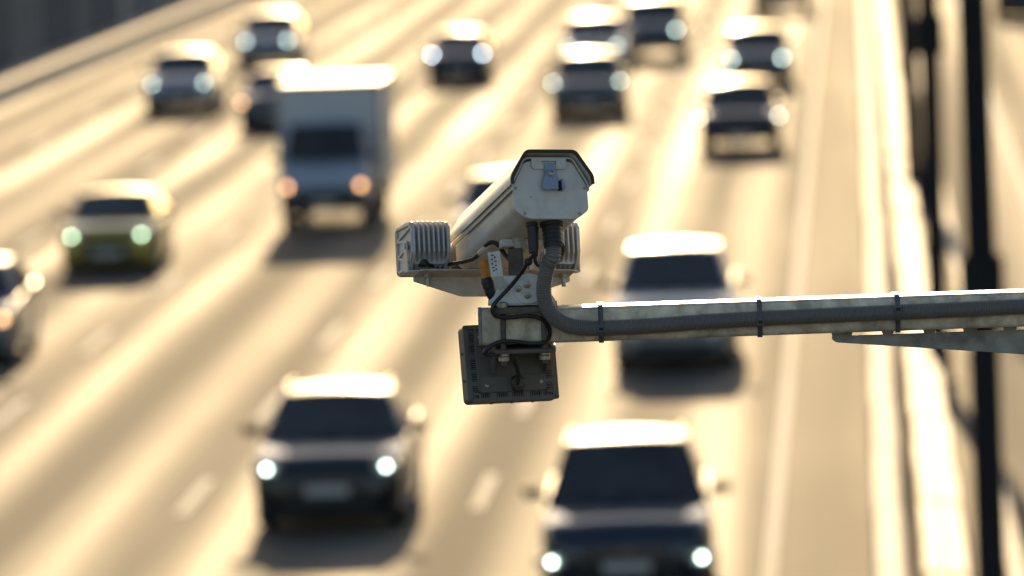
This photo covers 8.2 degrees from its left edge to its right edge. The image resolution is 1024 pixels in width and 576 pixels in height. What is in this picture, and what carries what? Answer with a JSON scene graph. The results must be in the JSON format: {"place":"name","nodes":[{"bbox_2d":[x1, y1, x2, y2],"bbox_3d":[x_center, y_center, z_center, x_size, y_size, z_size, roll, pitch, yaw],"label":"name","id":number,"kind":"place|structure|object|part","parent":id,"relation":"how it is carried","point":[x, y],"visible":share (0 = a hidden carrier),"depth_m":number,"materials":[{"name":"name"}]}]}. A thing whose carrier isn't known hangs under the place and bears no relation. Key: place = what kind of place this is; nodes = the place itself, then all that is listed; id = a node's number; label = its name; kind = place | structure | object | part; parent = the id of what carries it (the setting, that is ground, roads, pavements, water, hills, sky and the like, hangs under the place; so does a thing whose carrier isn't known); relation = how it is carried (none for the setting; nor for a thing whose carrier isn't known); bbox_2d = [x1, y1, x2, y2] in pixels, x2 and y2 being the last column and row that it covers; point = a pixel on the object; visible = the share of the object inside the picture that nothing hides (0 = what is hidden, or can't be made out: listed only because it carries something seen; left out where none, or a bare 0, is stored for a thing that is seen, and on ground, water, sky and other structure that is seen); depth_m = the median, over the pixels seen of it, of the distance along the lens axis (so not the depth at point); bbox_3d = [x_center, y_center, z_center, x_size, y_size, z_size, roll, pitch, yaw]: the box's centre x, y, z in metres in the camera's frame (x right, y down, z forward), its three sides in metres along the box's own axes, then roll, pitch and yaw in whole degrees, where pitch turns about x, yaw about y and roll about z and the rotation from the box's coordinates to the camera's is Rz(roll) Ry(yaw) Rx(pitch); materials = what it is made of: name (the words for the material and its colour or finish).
{"place":"outdoors","nodes":[
{"label":"outdoors","id":0,"kind":"place"},
{"bbox_2d":[0,0,826,575],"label":"road","id":1,"kind":"structure","parent":0,"point":[134,400],"depth_m":120.44,"materials":[{"name":"beige asphalt"}]},
{"bbox_2d":[0,256,39,364],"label":"car","id":2,"kind":"object","parent":1,"relation":"on","point":[19,308],"visible":1,"depth_m":111.43,"materials":[{"name":"blue paint"}]},
{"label":"side window","id":3,"kind":"part","parent":2,"relation":"part of","materials":[{"name":"black glass"}]},
{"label":"side window","id":4,"kind":"part","parent":2,"relation":"part of","materials":[{"name":"black glass"}]},
{"bbox_2d":[0,0,182,71],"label":"noise barrier","id":5,"kind":"object","parent":1,"relation":"on","point":[30,30],"visible":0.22,"depth_m":213.93,"materials":[{"name":"grey concrete"}]},
{"bbox_2d":[54,187,173,272],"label":"car","id":6,"kind":"object","parent":1,"relation":"on","point":[118,226],"visible":1,"depth_m":129.36,"materials":[{"name":"yellow paint"}]},
{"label":"side window","id":7,"kind":"part","parent":6,"relation":"part of","materials":[{"name":"black glass"}]},
{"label":"side window","id":8,"kind":"part","parent":6,"relation":"part of","materials":[{"name":"black glass"}]},
{"bbox_2d":[0,0,245,105],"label":"concrete parapet","id":9,"kind":"structure","parent":1,"relation":"on","point":[25,78],"depth_m":218.20,"materials":[{"name":"beige concrete"}]},
{"bbox_2d":[139,49,227,113],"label":"car","id":10,"kind":"object","parent":1,"relation":"on","point":[185,77],"visible":1,"depth_m":184.65,"materials":[{"name":"grey paint"}]},
{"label":"side window","id":11,"kind":"part","parent":10,"relation":"part of","materials":[{"name":"black glass"}]},
{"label":"side window","id":12,"kind":"part","parent":10,"relation":"part of","materials":[{"name":"black glass"}]},
{"bbox_2d":[232,68,306,129],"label":"car","id":13,"kind":"object","parent":1,"relation":"on","point":[257,102],"visible":0.56,"depth_m":175.10,"materials":[{"name":"grey paint"}]},
{"bbox_2d":[232,11,308,67],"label":"car","id":14,"kind":"object","parent":1,"relation":"on","point":[265,36],"visible":1,"depth_m":208.80,"materials":[{"name":"grey paint"}]},
{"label":"side window","id":15,"kind":"part","parent":14,"relation":"part of","materials":[{"name":"black glass"}]},
{"bbox_2d":[270,71,395,229],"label":"box truck","id":16,"kind":"object","parent":1,"relation":"on","point":[336,141],"visible":1,"depth_m":139.00,"materials":[{"name":"blue paint"}]},
{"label":"side window","id":17,"kind":"part","parent":16,"relation":"part of","materials":[{"name":"black glass"}]},
{"bbox_2d":[242,376,426,526],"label":"car","id":18,"kind":"object","parent":1,"relation":"on","point":[341,448],"visible":1,"depth_m":86.33,"materials":[{"name":"black paint"}]},
{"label":"side window","id":19,"kind":"part","parent":18,"relation":"part of","materials":[{"name":"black glass"}]},
{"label":"side window","id":20,"kind":"part","parent":18,"relation":"part of","materials":[{"name":"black glass"}]},
{"bbox_2d":[421,29,497,84],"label":"car","id":21,"kind":"object","parent":1,"relation":"on","point":[457,54],"visible":1,"depth_m":194.50,"materials":[{"name":"black paint"}]},
{"bbox_2d":[445,169,506,224],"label":"car","id":22,"kind":"object","parent":1,"relation":"on","point":[479,184],"visible":0.13,"depth_m":129.04,"materials":[{"name":"grey paint"}]},
{"bbox_2d":[542,49,633,118],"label":"car","id":23,"kind":"object","parent":1,"relation":"on","point":[588,81],"visible":1,"depth_m":174.94,"materials":[{"name":"grey paint"}]},
{"bbox_2d":[553,14,634,67],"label":"car","id":24,"kind":"object","parent":1,"relation":"on","point":[600,32],"visible":0.66,"depth_m":198.41,"materials":[{"name":"grey paint"}]},
{"bbox_2d":[523,422,730,575],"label":"car","id":25,"kind":"object","parent":1,"relation":"on","point":[628,501],"visible":1,"depth_m":78.77,"materials":[{"name":"black paint"}]},
{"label":"side window","id":26,"kind":"part","parent":25,"relation":"part of","materials":[{"name":"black glass"}]},
{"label":"side window","id":27,"kind":"part","parent":25,"relation":"part of","materials":[{"name":"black glass"}]},
{"bbox_2d":[617,0,692,60],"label":"car","id":28,"kind":"object","parent":1,"relation":"on","point":[659,25],"visible":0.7,"depth_m":204.18,"materials":[{"name":"grey paint"}]},
{"bbox_2d":[598,239,749,367],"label":"car","id":29,"kind":"object","parent":1,"relation":"on","point":[677,270],"visible":0.55,"depth_m":106.66,"materials":[{"name":"grey paint"}]},
{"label":"side window","id":30,"kind":"part","parent":29,"relation":"part of","materials":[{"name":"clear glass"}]},
{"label":"side window","id":31,"kind":"part","parent":29,"relation":"part of","materials":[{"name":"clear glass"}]},
{"bbox_2d":[690,78,788,153],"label":"car","id":32,"kind":"object","parent":1,"relation":"on","point":[737,109],"visible":1,"depth_m":158.74,"materials":[{"name":"black paint"}]},
{"bbox_2d":[714,25,799,86],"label":"car","id":33,"kind":"object","parent":1,"relation":"on","point":[759,51],"visible":0.92,"depth_m":186.98,"materials":[{"name":"grey paint"}]},
{"bbox_2d":[753,0,809,15],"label":"car","id":34,"kind":"object","parent":1,"relation":"on","point":[758,5],"visible":1,"depth_m":232.88,"materials":[{"name":"grey paint"}]},
{"bbox_2d":[778,0,872,575],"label":"road shoulder","id":35,"kind":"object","parent":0,"point":[827,521],"visible":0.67,"depth_m":104.05},
{"bbox_2d":[858,0,917,575],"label":"median barrier","id":36,"kind":"object","parent":35,"relation":"on","point":[893,545],"visible":0.98,"depth_m":96.37,"materials":[{"name":"concrete"}]},
{"bbox_2d":[872,0,1023,575],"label":"opposite road","id":37,"kind":"structure","parent":0,"point":[1006,50],"depth_m":137.54,"materials":[{"name":"beige asphalt"}]},
{"bbox_2d":[897,0,923,202],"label":"guardrail","id":38,"kind":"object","parent":37,"relation":"on","point":[911,113],"depth_m":140.80,"materials":[{"name":"metal"}]},
{"bbox_2d":[874,0,968,575],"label":"block kerb","id":39,"kind":"structure","parent":37,"relation":"on","point":[942,545],"depth_m":96.95,"materials":[{"name":"concrete"}]},
{"bbox_2d":[914,0,959,385],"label":"lamp column","id":40,"kind":"structure","parent":37,"relation":"on","point":[929,34],"depth_m":101.89,"materials":[{"name":"metal"}]},
{"bbox_2d":[917,55,1023,575],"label":"kerb","id":41,"kind":"structure","parent":37,"relation":"on","point":[1015,566],"depth_m":87.02,"materials":[{"name":"concrete"}]},
{"bbox_2d":[958,0,1006,575],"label":"lamp column","id":42,"kind":"structure","parent":37,"relation":"on","point":[981,263],"depth_m":73.91,"materials":[{"name":"metal"}]},
{"bbox_2d":[994,0,1023,21],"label":"car","id":43,"kind":"object","parent":37,"relation":"on","point":[1008,7],"visible":1,"depth_m":221.95,"materials":[{"name":"black paint"}]},
{"bbox_3d":[2.129,3.662,13.781,0.500,9.330,0.500,-2,4,3],"label":"gantry mast","id":44,"kind":"object","parent":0,"visible":0},
{"bbox_2d":[478,289,1023,353],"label":"support arm","id":45,"kind":"object","parent":44,"relation":"attached to","point":[1009,338],"visible":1,"depth_m":13.46},
{"bbox_2d":[479,259,495,299],"bbox_3d":[-0.046,-0.015,13.529,0.031,0.079,0.026,-2,4,0],"label":"cable connector","id":46,"kind":"object","parent":45,"relation":"attached to","point":[488,285],"visible":1,"depth_m":13.52,"materials":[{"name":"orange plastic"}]},
{"bbox_2d":[494,301,557,364],"bbox_3d":[0.027,0.083,13.499,0.120,0.127,0.140,-2,4,0],"label":"arm clamp","id":47,"kind":"object","parent":45,"relation":"attached to","point":[504,351],"visible":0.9,"depth_m":13.44,"materials":[{"name":"metal"}]},
{"bbox_2d":[458,325,558,404],"bbox_3d":[0.001,0.140,13.583,0.182,0.151,0.105,-3,-7,-16],"label":"floodlight","id":48,"kind":"object","parent":47,"relation":"attached to","point":[489,380],"visible":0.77,"depth_m":13.58,"materials":[{"name":"black metal"}]},
{"bbox_2d":[488,248,554,305],"bbox_3d":[0.016,-0.021,13.478,0.126,0.109,0.086,-2,4,0],"label":"tilt bracket","id":49,"kind":"object","parent":47,"relation":"on","point":[522,290],"visible":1,"depth_m":13.44,"materials":[{"name":"metal"}]},
{"bbox_2d":[450,149,594,268],"bbox_3d":[0.013,-0.109,13.575,0.162,0.184,0.472,0,-15,-17],"label":"traffic camera","id":50,"kind":"object","parent":49,"relation":"on","point":[521,198],"visible":1,"depth_m":13.39,"materials":[{"name":"metal"}]},
{"bbox_2d":[413,269,574,296],"bbox_3d":[-0.032,-0.012,13.725,0.312,0.046,0.050,0,-15,-17],"label":"lamp mounting plate","id":51,"kind":"object","parent":50,"relation":"attached to","point":[463,282],"visible":0.62,"depth_m":13.72,"materials":[{"name":"paint"}]},
{"bbox_2d":[395,221,450,276],"bbox_3d":[-0.171,-0.075,13.733,0.092,0.098,0.123,0,-9,-18],"label":"infrared illuminator","id":52,"kind":"object","parent":51,"relation":"attached to","point":[420,245],"visible":1,"depth_m":13.69,"materials":[{"name":"metal"}]},
{"bbox_2d":[427,240,507,267],"bbox_3d":[-0.073,-0.063,13.594,0.060,0.066,0.283,-5,5,-36],"label":"cable","id":53,"kind":"object","parent":52,"relation":"attached to","point":[485,245],"visible":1,"depth_m":13.58,"materials":[{"name":"black rubber"}]},
{"bbox_2d":[477,245,490,255],"bbox_3d":[-0.052,-0.073,13.521,0.029,0.024,0.008,-2,4,0],"label":"cable clip","id":54,"kind":"object","parent":53,"relation":"attached to","point":[481,250],"visible":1,"depth_m":13.52,"materials":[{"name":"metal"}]},
{"bbox_2d":[527,222,579,272],"bbox_3d":[0.077,-0.075,13.807,0.092,0.098,0.123,0,-9,-18],"label":"infrared illuminator","id":55,"kind":"object","parent":51,"relation":"attached to","point":[571,242],"visible":0.33,"depth_m":13.77,"materials":[{"name":"metal"}]},
{"bbox_2d":[558,243,564,263],"bbox_3d":[0.088,-0.079,13.593,0.017,0.097,0.316,-2,4,-2],"label":"cable","id":56,"kind":"object","parent":55,"relation":"attached to","point":[562,251],"visible":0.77,"depth_m":13.49,"materials":[{"name":"black rubber"}]},
{"bbox_2d":[483,252,551,384],"bbox_3d":[0.024,0.058,13.468,0.112,0.267,0.157,0,5,23],"label":"cable","id":57,"kind":"object","parent":50,"relation":"hanging from","point":[528,261],"visible":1,"depth_m":13.43,"materials":[{"name":"black rubber"}]},
{"bbox_2d":[533,227,544,266],"bbox_3d":[0.050,-0.079,13.475,0.019,0.081,0.104,-1,4,9],"label":"cable","id":58,"kind":"object","parent":50,"relation":"hanging from","point":[536,263],"visible":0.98,"depth_m":13.46,"materials":[{"name":"black rubber"}]},
{"bbox_2d":[536,246,1023,335],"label":"corrugated conduit","id":59,"kind":"object","parent":47,"relation":"attached to","point":[554,316],"visible":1,"depth_m":13.43,"materials":[{"name":"grey plastic"}]},
{"bbox_2d":[597,302,604,342],"bbox_3d":[0.167,0.066,13.482,0.014,0.070,0.122,-2,4,0],"label":"cable tie","id":60,"kind":"object","parent":45,"relation":"attached to","point":[601,328],"visible":1,"depth_m":13.44,"materials":[{"name":"grey plastic"}]},
{"bbox_2d":[755,296,763,336],"bbox_3d":[0.464,0.055,13.482,0.014,0.070,0.122,-2,4,0],"label":"cable tie","id":61,"kind":"object","parent":45,"relation":"attached to","point":[760,321],"visible":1,"depth_m":13.44,"materials":[{"name":"grey plastic"}]},
{"bbox_2d":[892,292,901,332],"bbox_3d":[0.723,0.046,13.482,0.014,0.070,0.122,-2,4,0],"label":"cable tie","id":62,"kind":"object","parent":45,"relation":"attached to","point":[898,308],"visible":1,"depth_m":13.44,"materials":[{"name":"grey plastic"}]}
]}

